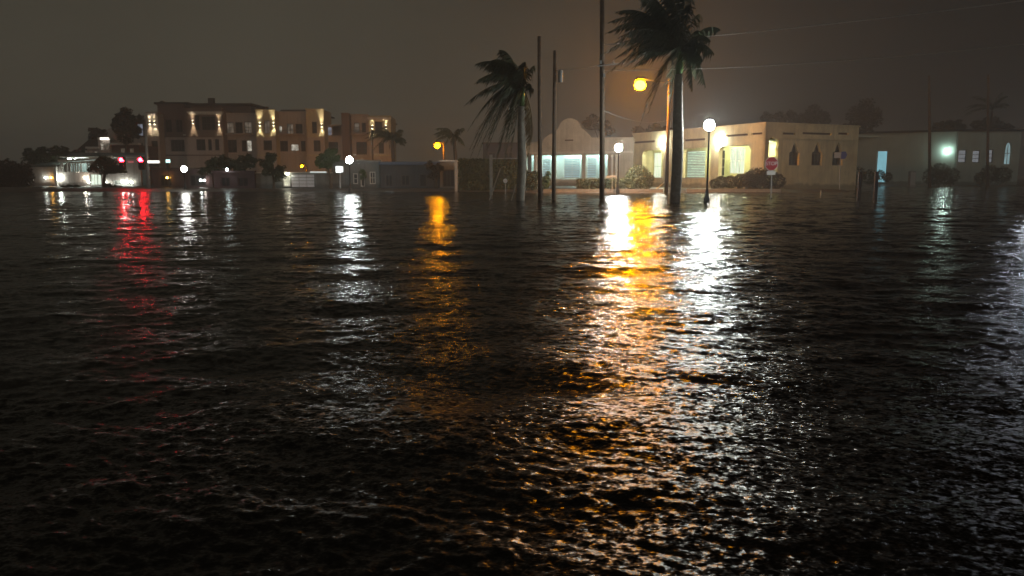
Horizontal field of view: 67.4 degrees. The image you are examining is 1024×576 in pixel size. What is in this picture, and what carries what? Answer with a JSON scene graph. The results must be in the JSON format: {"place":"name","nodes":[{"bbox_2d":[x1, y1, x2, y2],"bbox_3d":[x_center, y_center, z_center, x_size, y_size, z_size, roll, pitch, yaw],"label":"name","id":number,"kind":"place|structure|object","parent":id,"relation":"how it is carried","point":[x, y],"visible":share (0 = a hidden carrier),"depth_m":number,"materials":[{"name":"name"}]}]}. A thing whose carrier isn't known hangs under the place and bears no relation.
{"place":"outdoors","nodes":[
{"label":"outdoors","id":0,"kind":"place"},
{"bbox_2d":[0,186,1023,575],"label":"water","id":1,"kind":"structure","parent":0,"point":[440,384],"depth_m":5.23,"materials":[{"name":"black liquid"}]},
{"bbox_2d":[856,172,861,197],"bbox_3d":[22.419,-6.509,49.580,0.200,1.972,0.180,0,8,0],"label":"red post","id":2,"kind":"object","parent":1,"relation":"in","point":[859,183],"visible":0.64,"depth_m":49.48,"materials":[{"name":"paint"}]},
{"bbox_2d":[873,172,878,197],"bbox_3d":[23.483,-6.509,49.580,0.200,1.972,0.180,0,8,0],"label":"red post","id":3,"kind":"object","parent":1,"relation":"in","point":[875,188],"visible":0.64,"depth_m":49.51,"materials":[{"name":"paint"}]},
{"bbox_2d":[0,178,1023,192],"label":"ground","id":4,"kind":"structure","parent":0,"point":[144,188],"depth_m":71.36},
{"bbox_2d":[0,158,35,186],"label":"thicket","id":5,"kind":"object","parent":4,"relation":"on","point":[12,174],"visible":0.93,"depth_m":84.62,"materials":[{"name":"green plant"}]},
{"bbox_2d":[21,145,76,167],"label":"leafy tree","id":6,"kind":"object","parent":4,"relation":"on","point":[38,155],"visible":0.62,"depth_m":93.30,"materials":[{"name":"green plant"}]},
{"bbox_2d":[27,153,146,185],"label":"gallery building","id":7,"kind":"structure","parent":4,"relation":"on","point":[53,173],"depth_m":91.06,"materials":[{"name":"white paint"}]},
{"bbox_2d":[87,127,107,139],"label":"leafy tree","id":8,"kind":"object","parent":4,"relation":"on","point":[94,133],"visible":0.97,"depth_m":125.36,"materials":[{"name":"green plant"}]},
{"bbox_2d":[86,155,127,186],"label":"leafy tree","id":9,"kind":"object","parent":4,"relation":"on","point":[104,165],"visible":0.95,"depth_m":82.82,"materials":[{"name":"green plant"}]},
{"bbox_2d":[77,129,158,182],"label":"stepped block","id":10,"kind":"structure","parent":4,"relation":"on","point":[110,143],"depth_m":114.36,"materials":[{"name":"concrete"}]},
{"bbox_2d":[110,107,144,152],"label":"leafy tree","id":11,"kind":"object","parent":4,"relation":"on","point":[123,121],"visible":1,"depth_m":111.28,"materials":[{"name":"green plant"}]},
{"bbox_2d":[117,127,159,187],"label":"traffic signal","id":12,"kind":"object","parent":4,"relation":"on","point":[142,159],"visible":0.99,"depth_m":76.83,"materials":[{"name":"metal"}]},
{"bbox_2d":[181,165,186,189],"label":"post lamp","id":13,"kind":"object","parent":4,"relation":"on","point":[183,169],"visible":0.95,"depth_m":71.13,"materials":[{"name":"black paint"}]},
{"bbox_2d":[150,168,231,186],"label":"shop","id":14,"kind":"structure","parent":4,"relation":"on","point":[193,178],"depth_m":81.20,"materials":[{"name":"brown paint"}]},
{"bbox_2d":[160,175,171,185],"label":"window","id":15,"kind":"structure","parent":14,"relation":"in","point":[164,181],"depth_m":81.32,"materials":[{"name":"black glass"}]},
{"bbox_2d":[190,175,205,185],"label":"window","id":16,"kind":"structure","parent":14,"relation":"in","point":[194,179],"depth_m":81.32,"materials":[{"name":"black glass"}]},
{"bbox_2d":[196,153,257,176],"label":"leafy tree","id":17,"kind":"object","parent":4,"relation":"on","point":[217,164],"visible":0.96,"depth_m":79.29,"materials":[{"name":"green plant"}]},
{"bbox_2d":[211,168,255,187],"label":"shop","id":18,"kind":"structure","parent":4,"relation":"on","point":[234,179],"depth_m":75.88,"materials":[{"name":"grey paint"}]},
{"bbox_2d":[221,177,230,186],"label":"window","id":19,"kind":"structure","parent":18,"relation":"in","point":[225,181],"depth_m":76.00,"materials":[{"name":"glass"}]},
{"bbox_2d":[238,177,248,186],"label":"window","id":20,"kind":"structure","parent":18,"relation":"in","point":[242,181],"depth_m":75.99,"materials":[{"name":"glass"}]},
{"bbox_2d":[133,98,396,171],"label":"apartment building","id":21,"kind":"structure","parent":4,"relation":"on","point":[188,135],"depth_m":121.80,"materials":[{"name":"paint"}]},
{"bbox_2d":[165,120,171,131],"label":"window","id":22,"kind":"structure","parent":21,"relation":"in","point":[168,122],"depth_m":122.75,"materials":[{"name":"black glass"}]},
{"bbox_2d":[171,140,184,150],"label":"window","id":23,"kind":"structure","parent":21,"relation":"in","point":[176,145],"depth_m":123.15,"materials":[{"name":"black glass"}]},
{"bbox_2d":[176,120,182,131],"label":"window","id":24,"kind":"structure","parent":21,"relation":"in","point":[178,122],"depth_m":122.73,"materials":[{"name":"black glass"}]},
{"bbox_2d":[196,139,205,149],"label":"window","id":25,"kind":"structure","parent":21,"relation":"in","point":[200,142],"depth_m":120.71,"materials":[{"name":"black glass"}]},
{"bbox_2d":[202,116,215,129],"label":"window","id":26,"kind":"structure","parent":21,"relation":"in","point":[208,122],"depth_m":120.21,"materials":[{"name":"black glass"}]},
{"bbox_2d":[227,122,233,132],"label":"window","id":27,"kind":"structure","parent":21,"relation":"in","point":[230,126],"depth_m":122.27,"materials":[{"name":"grey glass"}]},
{"bbox_2d":[228,140,236,152],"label":"window","id":28,"kind":"structure","parent":21,"relation":"in","point":[232,144],"depth_m":122.73,"materials":[{"name":"black glass"}]},
{"bbox_2d":[235,122,242,132],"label":"window","id":29,"kind":"structure","parent":21,"relation":"in","point":[238,125],"depth_m":122.29,"materials":[{"name":"black glass"}]},
{"bbox_2d":[244,122,251,132],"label":"window","id":30,"kind":"structure","parent":21,"relation":"in","point":[248,125],"depth_m":122.26,"materials":[{"name":"grey glass"}]},
{"bbox_2d":[264,121,269,132],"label":"window","id":31,"kind":"structure","parent":21,"relation":"in","point":[266,123],"depth_m":120.30,"materials":[{"name":"grey glass"}]},
{"bbox_2d":[264,140,271,149],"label":"window","id":32,"kind":"structure","parent":21,"relation":"in","point":[267,143],"depth_m":120.70,"materials":[{"name":"black glass"}]},
{"bbox_2d":[280,141,287,150],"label":"window","id":33,"kind":"structure","parent":21,"relation":"in","point":[283,144],"depth_m":122.70,"materials":[{"name":"black glass"}]},
{"bbox_2d":[314,140,320,150],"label":"window","id":34,"kind":"structure","parent":21,"relation":"in","point":[317,147],"depth_m":120.74,"materials":[{"name":"black glass"}]},
{"bbox_2d":[329,142,337,152],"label":"window","id":35,"kind":"structure","parent":21,"relation":"in","point":[331,144],"depth_m":123.18,"materials":[{"name":"black glass"}]},
{"bbox_2d":[356,142,366,154],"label":"window","id":36,"kind":"structure","parent":21,"relation":"in","point":[361,147],"depth_m":122.76,"materials":[{"name":"black glass"}]},
{"bbox_2d":[258,152,286,188],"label":"leafy tree","id":37,"kind":"object","parent":4,"relation":"on","point":[267,165],"visible":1,"depth_m":73.91,"materials":[{"name":"green plant"}]},
{"bbox_2d":[256,171,332,187],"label":"shop","id":38,"kind":"structure","parent":4,"relation":"on","point":[315,179],"depth_m":76.23,"materials":[{"name":"grey paint"}]},
{"bbox_2d":[283,175,290,186],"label":"doorway","id":39,"kind":"structure","parent":38,"relation":"in","point":[286,182],"depth_m":76.39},
{"bbox_2d":[290,173,315,187],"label":"garage door","id":40,"kind":"structure","parent":38,"relation":"in","point":[298,180],"depth_m":76.15,"materials":[{"name":"grey paint"}]},
{"bbox_2d":[314,147,340,188],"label":"leafy tree","id":41,"kind":"object","parent":4,"relation":"on","point":[330,157],"visible":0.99,"depth_m":74.83,"materials":[{"name":"green plant"}]},
{"bbox_2d":[335,166,343,188],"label":"square sign","id":42,"kind":"object","parent":4,"relation":"on","point":[339,169],"visible":0.87,"depth_m":72.55,"materials":[{"name":"metal"}]},
{"bbox_2d":[346,155,352,191],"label":"post lamp","id":43,"kind":"object","parent":4,"relation":"on","point":[349,160],"visible":0.94,"depth_m":66.13,"materials":[{"name":"black paint"}]},
{"bbox_2d":[331,160,380,187],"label":"shop","id":44,"kind":"structure","parent":4,"relation":"on","point":[371,168],"depth_m":76.78,"materials":[{"name":"grey paint"}]},
{"bbox_2d":[370,172,375,183],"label":"window","id":45,"kind":"structure","parent":44,"relation":"in","point":[372,174],"depth_m":76.92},
{"bbox_2d":[359,169,366,187],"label":"leafy tree","id":46,"kind":"object","parent":4,"relation":"on","point":[363,173],"visible":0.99,"depth_m":75.73,"materials":[{"name":"green plant"}]},
{"bbox_2d":[365,128,406,161],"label":"palm tree","id":47,"kind":"object","parent":4,"relation":"on","point":[387,135],"visible":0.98,"depth_m":82.28,"materials":[{"name":"green plant"}]},
{"bbox_2d":[378,162,439,187],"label":"shop","id":48,"kind":"structure","parent":4,"relation":"on","point":[403,174],"depth_m":76.51,"materials":[{"name":"grey paint"}]},
{"bbox_2d":[385,174,392,186],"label":"window","id":49,"kind":"structure","parent":48,"relation":"in","point":[388,177],"depth_m":76.66,"materials":[{"name":"black glass"}]},
{"bbox_2d":[401,175,409,185],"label":"window","id":50,"kind":"structure","parent":48,"relation":"in","point":[405,179],"depth_m":76.66,"materials":[{"name":"glass"}]},
{"bbox_2d":[419,174,426,186],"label":"window","id":51,"kind":"structure","parent":48,"relation":"in","point":[422,177],"depth_m":76.66,"materials":[{"name":"black glass"}]},
{"bbox_2d":[423,160,443,187],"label":"leafy tree","id":52,"kind":"object","parent":4,"relation":"on","point":[436,169],"visible":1,"depth_m":74.94,"materials":[{"name":"green plant"}]},
{"bbox_2d":[434,141,444,159],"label":"street lamp","id":53,"kind":"object","parent":4,"relation":"on","point":[437,144],"visible":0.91,"depth_m":94.36,"materials":[{"name":"brown glass"}]},
{"bbox_2d":[433,128,464,159],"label":"palm tree","id":54,"kind":"object","parent":4,"relation":"on","point":[448,133],"visible":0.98,"depth_m":82.13,"materials":[{"name":"green plant"}]},
{"bbox_2d":[439,160,459,187],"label":"shop","id":55,"kind":"structure","parent":4,"relation":"on","point":[447,177],"depth_m":76.35,"materials":[{"name":"paint"}]},
{"bbox_2d":[443,170,453,186],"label":"window","id":56,"kind":"structure","parent":55,"relation":"in","point":[448,175],"depth_m":76.43,"materials":[{"name":"black glass"}]},
{"bbox_2d":[455,160,457,190],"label":"gate post","id":57,"kind":"object","parent":4,"relation":"on","point":[456,181],"visible":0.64,"depth_m":69.80,"materials":[{"name":"concrete"}]},
{"bbox_2d":[457,157,517,190],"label":"hedge","id":58,"kind":"object","parent":4,"relation":"on","point":[473,174],"visible":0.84,"depth_m":70.23,"materials":[{"name":"green plant"}]},
{"bbox_2d":[465,50,534,200],"bbox_3d":[-0.711,-8.811,43.134,4.044,8.909,4.374,0,8,0],"label":"palm tree","id":59,"kind":"object","parent":4,"relation":"on","point":[509,75],"visible":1,"depth_m":42.71,"materials":[{"name":"green plant"}]},
{"bbox_2d":[483,142,517,161],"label":"shed","id":60,"kind":"structure","parent":4,"relation":"on","point":[492,148],"depth_m":80.76,"materials":[{"name":"stone"}]},
{"bbox_2d":[489,155,517,194],"bbox_3d":[-0.576,-8.262,57.444,2.205,3.371,0.270,0,8,0],"label":"fence","id":61,"kind":"object","parent":4,"relation":"on","point":[491,172],"visible":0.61,"depth_m":57.31,"materials":[{"name":"metal"}]},
{"bbox_2d":[525,170,537,190],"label":"bush","id":62,"kind":"object","parent":4,"relation":"on","point":[531,178],"visible":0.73,"depth_m":65.18,"materials":[{"name":"green plant"}]},
{"bbox_2d":[537,36,541,199],"bbox_3d":[1.607,-9.420,44.102,0.339,9.717,0.247,0,8,0],"label":"utility pole","id":63,"kind":"object","parent":4,"relation":"on","point":[539,123],"visible":0.79,"depth_m":44.01,"materials":[{"name":"brown wood"}]},
{"bbox_2d":[542,171,550,188],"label":"bush","id":64,"kind":"object","parent":4,"relation":"on","point":[545,181],"visible":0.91,"depth_m":65.46,"materials":[{"name":"green plant"}]},
{"bbox_2d":[552,50,562,199],"bbox_3d":[2.626,-9.133,44.592,0.604,9.005,0.270,2,9,15],"label":"utility pole","id":65,"kind":"object","parent":4,"relation":"on","point":[560,76],"visible":0.95,"depth_m":44.51,"materials":[{"name":"brown wood"}]},
{"bbox_2d":[526,118,634,185],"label":"gabled shop","id":66,"kind":"structure","parent":4,"relation":"on","point":[577,150],"depth_m":89.22,"materials":[{"name":"grey paint"}]},
{"bbox_2d":[542,158,549,177],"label":"window","id":67,"kind":"structure","parent":66,"relation":"in","point":[545,161],"depth_m":92.62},
{"bbox_2d":[564,158,579,178],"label":"window","id":68,"kind":"structure","parent":66,"relation":"in","point":[571,165],"depth_m":91.52,"materials":[{"name":"glass"}]},
{"bbox_2d":[587,157,596,178],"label":"window","id":69,"kind":"structure","parent":66,"relation":"in","point":[591,161],"depth_m":90.68,"materials":[{"name":"glass"}]},
{"bbox_2d":[582,113,615,137],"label":"background tree","id":70,"kind":"object","parent":4,"relation":"on","point":[591,122],"visible":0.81,"depth_m":105.31,"materials":[{"name":"green plant"}]},
{"bbox_2d":[576,177,624,188],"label":"hedge","id":71,"kind":"object","parent":4,"relation":"on","point":[589,183],"visible":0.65,"depth_m":65.21,"materials":[{"name":"green plant"}]},
{"bbox_2d":[597,0,624,200],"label":"utility pole","id":72,"kind":"object","parent":4,"relation":"on","point":[602,145],"visible":0.87,"depth_m":42.90,"materials":[{"name":"brown wood"}]},
{"bbox_2d":[604,0,1023,44],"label":"overhead cable","id":73,"kind":"object","parent":72,"relation":"attached to","point":[859,20],"visible":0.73,"depth_m":35.06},
{"bbox_2d":[604,44,1023,70],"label":"overhead cable","id":74,"kind":"object","parent":72,"relation":"attached to","point":[825,62],"visible":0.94,"depth_m":36.03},
{"bbox_2d":[615,142,622,192],"bbox_3d":[8.750,-9.663,63.268,0.640,4.664,0.640,0,8,0],"label":"post lamp","id":75,"kind":"object","parent":4,"relation":"on","point":[618,147],"visible":0.98,"depth_m":63.08,"materials":[{"name":"black paint"}]},
{"bbox_2d":[623,164,654,188],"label":"bush","id":76,"kind":"object","parent":4,"relation":"on","point":[633,179],"visible":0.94,"depth_m":65.34,"materials":[{"name":"green plant"}]},
{"bbox_2d":[631,123,672,132],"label":"background tree","id":77,"kind":"object","parent":4,"relation":"on","point":[653,127],"visible":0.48,"depth_m":105.45,"materials":[{"name":"green plant"}]},
{"bbox_2d":[634,77,670,193],"bbox_3d":[10.890,-11.656,59.945,2.852,9.368,0.836,0,8,0],"label":"street lamp","id":78,"kind":"object","parent":4,"relation":"on","point":[639,84],"visible":0.94,"depth_m":59.71,"materials":[{"name":"brown metal"}]},
{"bbox_2d":[602,0,719,202],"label":"palm tree","id":79,"kind":"object","parent":4,"relation":"on","point":[660,28],"visible":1,"depth_m":39.43,"materials":[{"name":"green plant"}]},
{"bbox_2d":[543,189,780,192],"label":"kerb","id":80,"kind":"structure","parent":4,"relation":"on","point":[661,190],"depth_m":63.97,"materials":[{"name":"concrete"}]},
{"bbox_2d":[704,117,714,201],"bbox_3d":[10.554,-6.645,41.374,0.560,5.010,0.560,0,8,0],"label":"post lamp","id":81,"kind":"object","parent":4,"relation":"on","point":[709,124],"visible":0.96,"depth_m":41.22,"materials":[{"name":"metal"}]},
{"bbox_2d":[709,171,757,188],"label":"bush","id":82,"kind":"object","parent":4,"relation":"on","point":[737,178],"visible":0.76,"depth_m":66.46,"materials":[{"name":"green plant"}]},
{"bbox_2d":[632,122,860,190],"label":"corner building","id":83,"kind":"structure","parent":4,"relation":"on","point":[802,154],"depth_m":73.10,"materials":[{"name":"beige paint"}]},
{"bbox_2d":[654,152,661,176],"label":"window","id":84,"kind":"structure","parent":83,"relation":"in","point":[657,156],"depth_m":87.82,"materials":[{"name":"glass"}]},
{"bbox_2d":[686,151,705,177],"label":"window","id":85,"kind":"structure","parent":83,"relation":"in","point":[695,159],"depth_m":81.72,"materials":[{"name":"glass"}]},
{"bbox_2d":[722,150,724,175],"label":"window","id":86,"kind":"structure","parent":83,"relation":"in","point":[723,153],"depth_m":77.94,"materials":[{"name":"yellow glass"}]},
{"bbox_2d":[730,147,744,173],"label":"window","id":87,"kind":"structure","parent":83,"relation":"in","point":[737,155],"depth_m":76.10,"materials":[{"name":"glass"}]},
{"bbox_2d":[789,145,797,164],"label":"window","id":88,"kind":"structure","parent":83,"relation":"in","point":[793,155],"depth_m":70.83,"materials":[{"name":"glass"}]},
{"bbox_2d":[811,144,819,164],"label":"window","id":89,"kind":"structure","parent":83,"relation":"in","point":[815,155],"depth_m":72.03,"materials":[{"name":"glass"}]},
{"bbox_2d":[832,144,839,164],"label":"window","id":90,"kind":"structure","parent":83,"relation":"in","point":[835,161],"depth_m":73.14,"materials":[{"name":"glass"}]},
{"bbox_2d":[741,167,785,188],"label":"bush","id":91,"kind":"object","parent":4,"relation":"on","point":[763,181],"visible":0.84,"depth_m":65.62,"materials":[{"name":"green plant"}]},
{"bbox_2d":[765,157,777,196],"bbox_3d":[17.049,-7.087,50.509,0.146,3.049,0.905,-8,11,-43],"label":"stop sign","id":92,"kind":"object","parent":4,"relation":"on","point":[771,164],"visible":1,"depth_m":50.37,"materials":[{"name":"metal"}]},
{"bbox_2d":[760,109,807,122],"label":"background tree","id":93,"kind":"object","parent":4,"relation":"on","point":[788,116],"visible":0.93,"depth_m":131.85,"materials":[{"name":"green plant"}]},
{"bbox_2d":[802,103,831,123],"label":"background tree","id":94,"kind":"object","parent":4,"relation":"on","point":[821,116],"visible":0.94,"depth_m":131.49,"materials":[{"name":"green plant"}]},
{"bbox_2d":[834,152,846,189],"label":"street sign","id":95,"kind":"object","parent":4,"relation":"on","point":[841,155],"visible":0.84,"depth_m":68.94,"materials":[{"name":"metal"}]},
{"bbox_2d":[843,98,883,131],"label":"background tree","id":96,"kind":"object","parent":4,"relation":"on","point":[865,118],"visible":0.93,"depth_m":131.47,"materials":[{"name":"green plant"}]},
{"bbox_2d":[855,166,875,189],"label":"bush","id":97,"kind":"object","parent":4,"relation":"on","point":[867,181],"visible":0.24,"depth_m":76.86,"materials":[{"name":"green plant"}]},
{"bbox_2d":[869,169,892,186],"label":"bush","id":98,"kind":"object","parent":4,"relation":"on","point":[883,175],"visible":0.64,"depth_m":99.80,"materials":[{"name":"green plant"}]},
{"bbox_2d":[928,76,930,186],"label":"utility pole","id":99,"kind":"object","parent":4,"relation":"on","point":[929,135],"visible":0.79,"depth_m":94.13,"materials":[{"name":"brown wood"}]},
{"bbox_2d":[856,129,1023,184],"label":"flat roofed building","id":100,"kind":"structure","parent":4,"relation":"on","point":[899,155],"depth_m":107.42,"materials":[{"name":"beige paint"}]},
{"bbox_2d":[876,150,887,182],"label":"doorway","id":101,"kind":"structure","parent":100,"relation":"in","point":[882,155],"depth_m":111.91,"materials":[{"name":"glass"}]},
{"bbox_2d":[958,150,965,162],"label":"window","id":102,"kind":"structure","parent":100,"relation":"in","point":[962,153],"depth_m":106.69,"materials":[{"name":"white glass"}]},
{"bbox_2d":[972,150,979,162],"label":"window","id":103,"kind":"structure","parent":100,"relation":"in","point":[975,159],"depth_m":106.66,"materials":[{"name":"white glass"}]},
{"bbox_2d":[1004,142,1010,164],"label":"window","id":104,"kind":"structure","parent":100,"relation":"in","point":[1007,157],"depth_m":106.63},
{"bbox_2d":[922,162,960,186],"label":"bush","id":105,"kind":"object","parent":4,"relation":"on","point":[937,173],"visible":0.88,"depth_m":101.99,"materials":[{"name":"green plant"}]},
{"bbox_2d":[931,119,967,129],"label":"background tree","id":106,"kind":"object","parent":4,"relation":"on","point":[951,124],"visible":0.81,"depth_m":131.80,"materials":[{"name":"green plant"}]},
{"bbox_2d":[961,92,1009,128],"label":"palm tree","id":107,"kind":"object","parent":4,"relation":"on","point":[996,106],"visible":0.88,"depth_m":127.04,"materials":[{"name":"green plant"}]},
{"bbox_2d":[985,75,988,186],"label":"utility pole","id":108,"kind":"object","parent":4,"relation":"on","point":[987,159],"visible":0.79,"depth_m":97.26,"materials":[{"name":"brown wood"}]},
{"bbox_2d":[970,116,1014,128],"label":"background tree","id":109,"kind":"object","parent":4,"relation":"on","point":[997,124],"visible":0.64,"depth_m":131.85,"materials":[{"name":"green plant"}]},
{"bbox_2d":[973,165,1012,186],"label":"bush","id":110,"kind":"object","parent":4,"relation":"on","point":[997,172],"visible":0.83,"depth_m":102.07,"materials":[{"name":"green plant"}]},
{"bbox_2d":[0,0,1023,177],"label":"sky","id":111,"kind":"structure","parent":0,"point":[67,67],"materials":[{"name":"grey"}]},
{"bbox_2d":[908,171,915,186],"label":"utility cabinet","id":112,"kind":"object","parent":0,"point":[911,178],"visible":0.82,"depth_m":96.80,"materials":[{"name":"metal"}]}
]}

